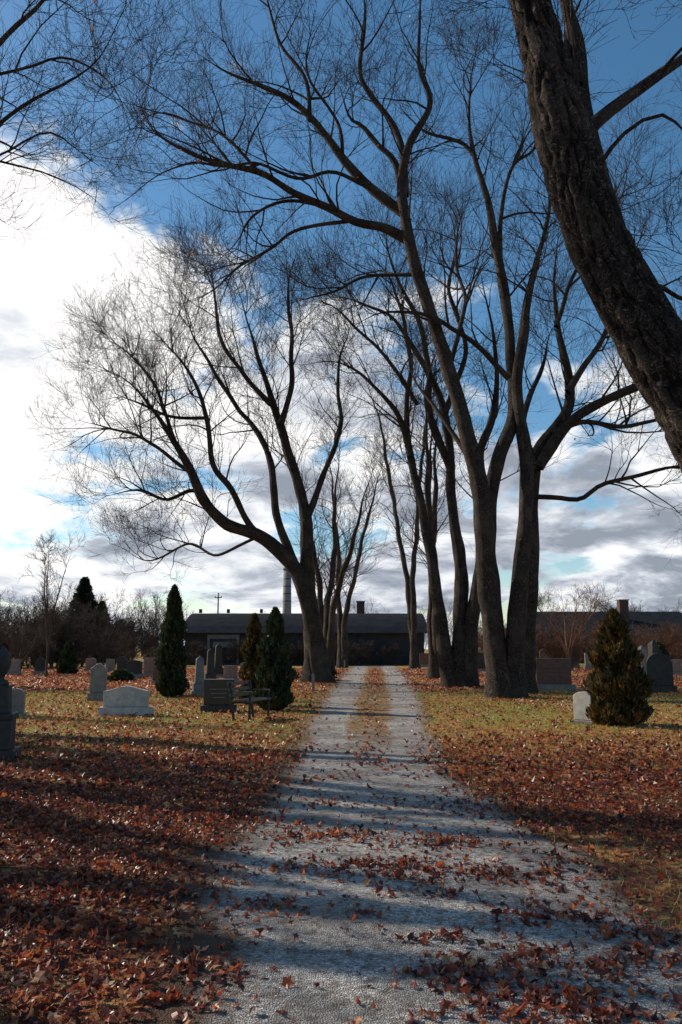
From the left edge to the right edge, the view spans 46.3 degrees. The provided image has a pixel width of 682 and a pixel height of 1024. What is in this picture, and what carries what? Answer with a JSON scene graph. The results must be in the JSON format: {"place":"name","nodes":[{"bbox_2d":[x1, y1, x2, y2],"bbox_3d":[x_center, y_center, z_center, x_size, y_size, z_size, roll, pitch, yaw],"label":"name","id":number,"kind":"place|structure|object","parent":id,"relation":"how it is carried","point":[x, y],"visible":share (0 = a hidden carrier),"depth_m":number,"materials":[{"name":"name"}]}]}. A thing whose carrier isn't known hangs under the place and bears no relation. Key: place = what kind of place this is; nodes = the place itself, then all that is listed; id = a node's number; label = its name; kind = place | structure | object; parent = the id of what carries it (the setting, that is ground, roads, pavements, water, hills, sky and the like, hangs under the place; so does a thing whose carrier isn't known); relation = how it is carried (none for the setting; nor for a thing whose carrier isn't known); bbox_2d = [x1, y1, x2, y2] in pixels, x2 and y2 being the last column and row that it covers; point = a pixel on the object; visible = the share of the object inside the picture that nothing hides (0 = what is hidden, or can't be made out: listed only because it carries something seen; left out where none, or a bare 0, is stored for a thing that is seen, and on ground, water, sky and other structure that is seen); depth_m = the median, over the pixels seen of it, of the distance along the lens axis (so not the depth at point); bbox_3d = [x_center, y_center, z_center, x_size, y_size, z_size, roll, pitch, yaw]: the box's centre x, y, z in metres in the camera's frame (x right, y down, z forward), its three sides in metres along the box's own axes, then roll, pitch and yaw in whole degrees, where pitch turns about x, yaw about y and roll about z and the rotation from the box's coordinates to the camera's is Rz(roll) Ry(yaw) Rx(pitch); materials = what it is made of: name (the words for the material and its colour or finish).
{"place":"outdoors","nodes":[
{"label":"outdoors","id":0,"kind":"place"},
{"bbox_2d":[0,649,681,1023],"bbox_3d":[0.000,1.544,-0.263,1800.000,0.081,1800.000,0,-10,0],"label":"ground","id":1,"kind":"structure","parent":0,"point":[648,879],"depth_m":7.81,"materials":[{"name":"green plant"}]},
{"bbox_2d":[0,646,20,760],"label":"urn monument","id":2,"kind":"object","parent":1,"relation":"on","point":[8,747],"visible":0.99,"depth_m":11.61,"materials":[{"name":"stone"}]},
{"bbox_2d":[7,659,21,675],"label":"headstone","id":3,"kind":"object","parent":1,"relation":"on","point":[14,669],"visible":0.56,"depth_m":45.09,"materials":[{"name":"grey stone"}]},
{"bbox_2d":[12,688,26,715],"bbox_3d":[-7.664,4.493,18.836,0.414,0.628,0.340,2,-10,-11],"label":"headstone","id":4,"kind":"object","parent":1,"relation":"on","point":[18,698],"visible":0.62,"depth_m":18.76,"materials":[{"name":"grey stone"}]},
{"bbox_2d":[0,609,55,671],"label":"bare shrub","id":5,"kind":"object","parent":1,"relation":"on","point":[34,639],"visible":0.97,"depth_m":47.36,"materials":[{"name":"brown plant"}]},
{"bbox_2d":[33,658,45,673],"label":"headstone","id":6,"kind":"object","parent":1,"relation":"on","point":[39,667],"visible":0.75,"depth_m":47.23,"materials":[{"name":"grey stone"}]},
{"bbox_2d":[17,528,88,676],"bbox_3d":[-15.810,4.974,43.464,3.327,8.516,3.321,0,-10,0],"label":"birch sapling","id":7,"kind":"object","parent":1,"relation":"on","point":[46,600],"visible":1,"depth_m":43.52,"materials":[{"name":"grey"}]},
{"bbox_2d":[55,640,79,673],"bbox_3d":[-16.198,8.669,47.305,1.414,2.127,1.396,4,-11,-24],"label":"evergreen shrub","id":8,"kind":"object","parent":1,"relation":"on","point":[68,663],"visible":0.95,"depth_m":47.02,"materials":[{"name":"green plant"}]},
{"bbox_2d":[54,577,110,662],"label":"spruce tree","id":9,"kind":"object","parent":1,"relation":"on","point":[84,593],"visible":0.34,"depth_m":88.91,"materials":[{"name":"green plant"}]},
{"bbox_2d":[0,600,165,667],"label":"undergrowth","id":10,"kind":"object","parent":1,"relation":"on","point":[122,638],"visible":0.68,"depth_m":65.30,"materials":[{"name":"brown plant"}]},
{"bbox_2d":[84,658,96,671],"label":"headstone","id":11,"kind":"object","parent":1,"relation":"on","point":[90,663],"visible":0.77,"depth_m":52.20,"materials":[{"name":"brown stone"}]},
{"bbox_2d":[87,663,107,700],"bbox_3d":[-7.323,5.134,24.054,0.567,1.130,0.340,1,-10,-8],"label":"headstone","id":12,"kind":"object","parent":1,"relation":"on","point":[98,680],"visible":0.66,"depth_m":23.96,"materials":[{"name":"grey stone"}]},
{"bbox_2d":[0,582,195,662],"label":"distant trees","id":13,"kind":"object","parent":1,"relation":"on","point":[157,611],"visible":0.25,"depth_m":87.13,"materials":[{"name":"brown plant"}]},
{"bbox_2d":[97,601,109,632],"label":"spruce tree","id":14,"kind":"object","parent":1,"relation":"on","point":[104,607],"visible":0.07,"depth_m":94.11,"materials":[{"name":"green plant"}]},
{"bbox_2d":[106,659,114,670],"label":"headstone","id":15,"kind":"object","parent":1,"relation":"on","point":[110,664],"visible":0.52,"depth_m":52.20,"materials":[{"name":"grey stone"}]},
{"bbox_2d":[107,668,134,681],"bbox_3d":[-10.360,7.686,37.415,1.382,0.746,1.474,3,-10,-15],"label":"evergreen shrub","id":16,"kind":"object","parent":1,"relation":"on","point":[121,674],"visible":0.89,"depth_m":37.09,"materials":[{"name":"green plant"}]},
{"bbox_2d":[117,656,127,669],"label":"headstone","id":17,"kind":"object","parent":1,"relation":"on","point":[122,661],"visible":0.48,"depth_m":45.13,"materials":[{"name":"grey stone"}]},
{"bbox_2d":[97,686,153,715],"bbox_3d":[-5.076,4.465,18.841,1.241,0.689,0.380,1,-10,-6],"label":"headstone","id":18,"kind":"object","parent":1,"relation":"on","point":[125,700],"visible":0.97,"depth_m":18.72,"materials":[{"name":"stone"}]},
{"bbox_2d":[0,0,255,244],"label":"maple tree","id":19,"kind":"object","parent":1,"relation":"on","point":[10,31],"visible":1,"depth_m":14.74,"materials":[{"name":"brown plant"}]},
{"bbox_2d":[127,660,143,677],"bbox_3d":[-10.736,8.178,41.436,0.907,0.931,0.340,1,-10,-6],"label":"headstone","id":20,"kind":"object","parent":1,"relation":"on","point":[134,667],"visible":0.76,"depth_m":41.35,"materials":[{"name":"grey stone"}]},
{"bbox_2d":[142,658,155,676],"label":"headstone","id":21,"kind":"object","parent":1,"relation":"on","point":[149,665],"visible":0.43,"depth_m":43.14,"materials":[{"name":"brown stone"}]},
{"bbox_2d":[151,667,158,684],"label":"headstone","id":22,"kind":"object","parent":1,"relation":"on","point":[155,676],"visible":0.35,"depth_m":34.20,"materials":[{"name":"brown stone"}]},
{"bbox_2d":[153,584,189,696],"bbox_3d":[-5.564,4.246,26.391,1.183,3.764,1.223,0,-10,0],"label":"columnar cedar","id":23,"kind":"object","parent":1,"relation":"on","point":[171,660],"visible":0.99,"depth_m":26.04,"materials":[{"name":"green plant"}]},
{"bbox_2d":[190,656,203,695],"bbox_3d":[-4.771,5.529,26.871,0.545,1.331,0.545,2,-10,-14],"label":"obelisk monument","id":24,"kind":"object","parent":1,"relation":"on","point":[198,686],"visible":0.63,"depth_m":26.72,"materials":[{"name":"grey stone"}]},
{"bbox_2d":[204,648,215,678],"bbox_3d":[-5.611,6.660,34.274,0.607,1.590,0.607,2,-10,-14],"label":"obelisk monument","id":25,"kind":"object","parent":1,"relation":"on","point":[210,673],"visible":0.65,"depth_m":34.14,"materials":[{"name":"grey stone"}]},
{"bbox_2d":[215,593,221,612],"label":"utility pole","id":26,"kind":"object","parent":1,"relation":"on","point":[218,597],"visible":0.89,"depth_m":99.45,"materials":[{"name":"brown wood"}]},
{"bbox_2d":[200,679,236,711],"bbox_3d":[-3.090,4.649,20.169,0.885,0.819,0.340,0,-10,-3],"label":"headstone","id":27,"kind":"object","parent":1,"relation":"on","point":[216,695],"visible":0.79,"depth_m":20.07,"materials":[{"name":"stone"}]},
{"bbox_2d":[215,644,223,677],"bbox_3d":[-6.374,7.758,41.407,0.680,1.823,0.680,2,-10,-14],"label":"obelisk monument","id":28,"kind":"object","parent":1,"relation":"on","point":[219,670],"visible":0.63,"depth_m":41.22,"materials":[{"name":"grey stone"}]},
{"bbox_2d":[17,181,425,682],"bbox_3d":[-5.443,-4.211,39.494,20.836,25.493,11.340,0,-10,0],"label":"maple tree","id":29,"kind":"object","parent":1,"relation":"on","point":[316,655],"visible":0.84,"depth_m":38.88,"materials":[{"name":"brown plant"}]},
{"bbox_2d":[223,665,238,681],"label":"headstone","id":30,"kind":"object","parent":1,"relation":"on","point":[230,671],"visible":0.74,"depth_m":36.75,"materials":[{"name":"brown stone"}]},
{"bbox_2d":[227,680,270,721],"bbox_3d":[-2.078,4.279,18.075,0.571,0.858,1.200,-3,-10,18],"label":"park bench","id":31,"kind":"object","parent":1,"relation":"on","point":[250,700],"visible":0.91,"depth_m":17.90,"materials":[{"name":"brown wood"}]},
{"bbox_2d":[237,613,262,704],"bbox_3d":[-2.478,4.190,22.731,0.936,2.646,0.929,9,-13,-42],"label":"cedar shrub","id":32,"kind":"object","parent":1,"relation":"on","point":[250,665],"visible":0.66,"depth_m":22.52,"materials":[{"name":"green plant"}]},
{"bbox_2d":[252,606,299,710],"bbox_3d":[-1.730,3.828,20.847,1.154,2.734,1.176,-8,-13,39],"label":"cedar shrub","id":33,"kind":"object","parent":1,"relation":"on","point":[276,674],"visible":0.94,"depth_m":20.58,"materials":[{"name":"green plant"}]},
{"bbox_2d":[186,637,403,665],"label":"foundation shrubs","id":34,"kind":"object","parent":1,"relation":"on","point":[352,650],"visible":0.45,"depth_m":72.52,"materials":[{"name":"brown plant"}]},
{"bbox_2d":[185,601,426,664],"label":"utility shed","id":35,"kind":"structure","parent":1,"relation":"on","point":[211,630],"depth_m":75.13,"materials":[{"name":"metal"}]},
{"bbox_2d":[213,642,232,646],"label":"window","id":36,"kind":"structure","parent":35,"relation":"in","point":[214,643],"depth_m":74.79,"materials":[{"name":"grey glass"}]},
{"bbox_2d":[210,639,236,663],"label":"door panel","id":37,"kind":"structure","parent":35,"relation":"in","point":[211,640],"depth_m":74.75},
{"bbox_2d":[282,567,290,612],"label":"smokestack","id":38,"kind":"object","parent":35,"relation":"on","point":[286,607],"visible":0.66,"depth_m":129.10,"materials":[{"name":"concrete"}]},
{"bbox_2d":[370,642,380,650],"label":"window pane","id":39,"kind":"structure","parent":35,"relation":"in","point":[375,644],"depth_m":74.84,"materials":[{"name":"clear glass"}]},
{"bbox_2d":[398,641,409,651],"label":"window frame","id":40,"kind":"structure","parent":35,"relation":"in","point":[398,641],"depth_m":74.90,"materials":[{"name":"wood"}]},
{"bbox_2d":[399,642,409,650],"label":"window pane","id":41,"kind":"structure","parent":35,"relation":"in","point":[403,646],"depth_m":74.84,"materials":[{"name":"black glass"}]},
{"bbox_2d":[312,674,314,691],"bbox_3d":[-1.014,6.265,29.175,0.121,0.655,0.121,0,-10,0],"label":"marker post","id":42,"kind":"object","parent":1,"relation":"on","point":[313,682],"visible":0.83,"depth_m":29.13,"materials":[{"name":"stone"}]},
{"bbox_2d":[299,665,340,678],"bbox_3d":[-1.114,7.814,39.640,2.079,1.229,2.005,-3,-10,18],"label":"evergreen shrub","id":43,"kind":"object","parent":1,"relation":"on","point":[334,672],"visible":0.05,"depth_m":39.59,"materials":[{"name":"green plant"}]},
{"bbox_2d":[30,0,624,698],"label":"maple tree","id":44,"kind":"object","parent":1,"relation":"on","point":[504,664],"visible":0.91,"depth_m":27.67,"materials":[{"name":"brown plant"}]},
{"bbox_2d":[272,396,401,669],"bbox_3d":[-0.251,1.270,51.683,7.652,18.757,13.956,5,-11,-26],"label":"maple tree","id":45,"kind":"object","parent":1,"relation":"on","point":[327,610],"visible":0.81,"depth_m":50.02,"materials":[{"name":"brown plant"}]},
{"bbox_2d":[0,667,681,1023],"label":"fallen leaves","id":46,"kind":"object","parent":1,"relation":"on","point":[160,817],"visible":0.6,"depth_m":6.69,"materials":[{"name":"brown plant"}]},
{"bbox_2d":[6,596,675,656],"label":"distant trees","id":47,"kind":"object","parent":1,"relation":"on","point":[449,627],"visible":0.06,"depth_m":145.06,"materials":[{"name":"brown plant"}]},
{"bbox_2d":[301,401,405,667],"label":"maple tree","id":48,"kind":"object","parent":1,"relation":"on","point":[342,640],"visible":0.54,"depth_m":66.54,"materials":[{"name":"brown plant"}]},
{"bbox_2d":[346,332,464,668],"bbox_3d":[4.937,-1.800,64.284,11.053,28.969,7.888,-5,-11,27],"label":"maple tree","id":49,"kind":"object","parent":1,"relation":"on","point":[410,591],"visible":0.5,"depth_m":63.08,"materials":[{"name":"brown plant"}]},
{"bbox_2d":[345,332,479,678],"bbox_3d":[3.816,-0.845,41.022,7.030,19.224,10.306,-4,-10,21],"label":"maple tree","id":50,"kind":"object","parent":1,"relation":"on","point":[433,671],"visible":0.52,"depth_m":41.37,"materials":[{"name":"brown plant"}]},
{"bbox_2d":[249,126,595,687],"bbox_3d":[3.303,-5.000,34.189,14.424,25.196,9.871,0,-10,0],"label":"maple tree","id":51,"kind":"object","parent":1,"relation":"on","point":[457,662],"visible":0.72,"depth_m":33.77,"materials":[{"name":"brown plant"}]},
{"bbox_2d":[419,653,428,666],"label":"headstone","id":52,"kind":"object","parent":1,"relation":"on","point":[424,659],"visible":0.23,"depth_m":66.11,"materials":[{"name":"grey stone"}]},
{"bbox_2d":[477,653,485,671],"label":"headstone","id":53,"kind":"object","parent":1,"relation":"on","point":[481,663],"visible":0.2,"depth_m":52.21,"materials":[{"name":"grey stone"}]},
{"bbox_2d":[539,648,548,657],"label":"headstone","id":54,"kind":"object","parent":1,"relation":"on","point":[542,654],"visible":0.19,"depth_m":66.18,"materials":[{"name":"grey stone"}]},
{"bbox_2d":[418,0,681,472],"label":"leaning maple tree","id":55,"kind":"object","parent":1,"relation":"on","point":[641,320],"visible":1,"depth_m":9.43,"materials":[{"name":"brown plant"}]},
{"bbox_2d":[536,658,575,690],"bbox_3d":[7.934,6.078,29.756,1.503,1.191,0.460,-1,-10,6],"label":"headstone","id":56,"kind":"object","parent":1,"relation":"on","point":[553,674],"visible":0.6,"depth_m":29.62,"materials":[{"name":"grey stone"}]},
{"bbox_2d":[563,658,573,670],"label":"headstone","id":57,"kind":"object","parent":1,"relation":"on","point":[571,663],"visible":0.32,"depth_m":52.20,"materials":[{"name":"grey stone"}]},
{"bbox_2d":[456,53,681,693],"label":"maple tree","id":58,"kind":"object","parent":1,"relation":"on","point":[547,443],"visible":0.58,"depth_m":30.00,"materials":[{"name":"brown plant"}]},
{"bbox_2d":[572,651,579,666],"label":"headstone","id":59,"kind":"object","parent":1,"relation":"on","point":[576,665],"visible":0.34,"depth_m":66.04,"materials":[{"name":"grey stone"}]},
{"bbox_2d":[478,618,681,665],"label":"undergrowth","id":60,"kind":"object","parent":1,"relation":"on","point":[553,646],"visible":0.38,"depth_m":68.90,"materials":[{"name":"brown plant"}]},
{"bbox_2d":[536,580,623,657],"bbox_3d":[18.841,8.771,62.598,8.764,7.485,9.106,7,-12,-37],"label":"bare cherry tree","id":61,"kind":"object","parent":1,"relation":"on","point":[568,652],"visible":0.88,"depth_m":62.14,"materials":[{"name":"brown plant"}]},
{"bbox_2d":[571,691,597,723],"bbox_3d":[5.165,4.161,16.938,0.487,0.672,0.272,-9,-13,42],"label":"headstone","id":62,"kind":"object","parent":1,"relation":"on","point":[582,700],"visible":0.78,"depth_m":16.89,"materials":[{"name":"grey stone"}]},
{"bbox_2d":[584,653,592,668],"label":"headstone","id":63,"kind":"object","parent":1,"relation":"on","point":[587,665],"visible":0.42,"depth_m":58.32,"materials":[{"name":"grey stone"}]},
{"bbox_2d":[536,599,681,662],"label":"brick hall","id":64,"kind":"structure","parent":1,"relation":"on","point":[647,618],"depth_m":88.51,"materials":[{"name":"brown brick"}]},
{"bbox_2d":[583,608,656,726],"bbox_3d":[5.780,3.237,16.692,1.493,2.490,1.511,-3,-10,17],"label":"cedar shrub","id":65,"kind":"object","parent":1,"relation":"on","point":[619,684],"visible":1,"depth_m":16.33,"materials":[{"name":"green plant"}]},
{"bbox_2d":[589,595,681,611],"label":"distant trees","id":66,"kind":"object","parent":1,"relation":"on","point":[605,609],"visible":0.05,"depth_m":99.06,"materials":[{"name":"brown plant"}]},
{"bbox_2d":[638,645,647,672],"bbox_3d":[15.673,7.807,41.398,0.732,1.723,0.732,2,-10,-14],"label":"monument","id":67,"kind":"object","parent":1,"relation":"on","point":[644,651],"visible":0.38,"depth_m":41.28,"materials":[{"name":"grey stone"}]},
{"bbox_2d":[648,640,659,656],"bbox_3d":[15.630,7.402,39.769,0.804,1.973,0.804,2,-10,-14],"label":"obelisk monument","id":68,"kind":"object","parent":1,"relation":"on","point":[653,646],"visible":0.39,"depth_m":39.72,"materials":[{"name":"grey stone"}]},
{"bbox_2d":[645,653,676,692],"bbox_3d":[11.236,5.678,28.110,1.040,1.373,0.340,-1,-10,8],"label":"headstone","id":69,"kind":"object","parent":1,"relation":"on","point":[659,666],"visible":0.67,"depth_m":28.01,"materials":[{"name":"stone"}]},
{"bbox_2d":[657,641,669,656],"bbox_3d":[20.907,9.511,52.247,1.601,2.130,1.638,3,-10,-18],"label":"evergreen shrub","id":70,"kind":"object","parent":1,"relation":"on","point":[662,650],"visible":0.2,"depth_m":52.15,"materials":[{"name":"green plant"}]},
{"bbox_2d":[671,659,681,675],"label":"headstone","id":71,"kind":"object","parent":1,"relation":"on","point":[677,666],"visible":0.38,"depth_m":45.08,"materials":[{"name":"brown stone"}]},
{"bbox_2d":[0,0,681,648],"label":"sky","id":72,"kind":"structure","parent":0,"point":[606,537],"materials":[{"name":"blue"}]},
{"bbox_2d":[129,665,681,1023],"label":"gravel path","id":73,"kind":"structure","parent":0,"point":[317,952],"depth_m":5.03,"materials":[{"name":"grey gravel"}]}
]}

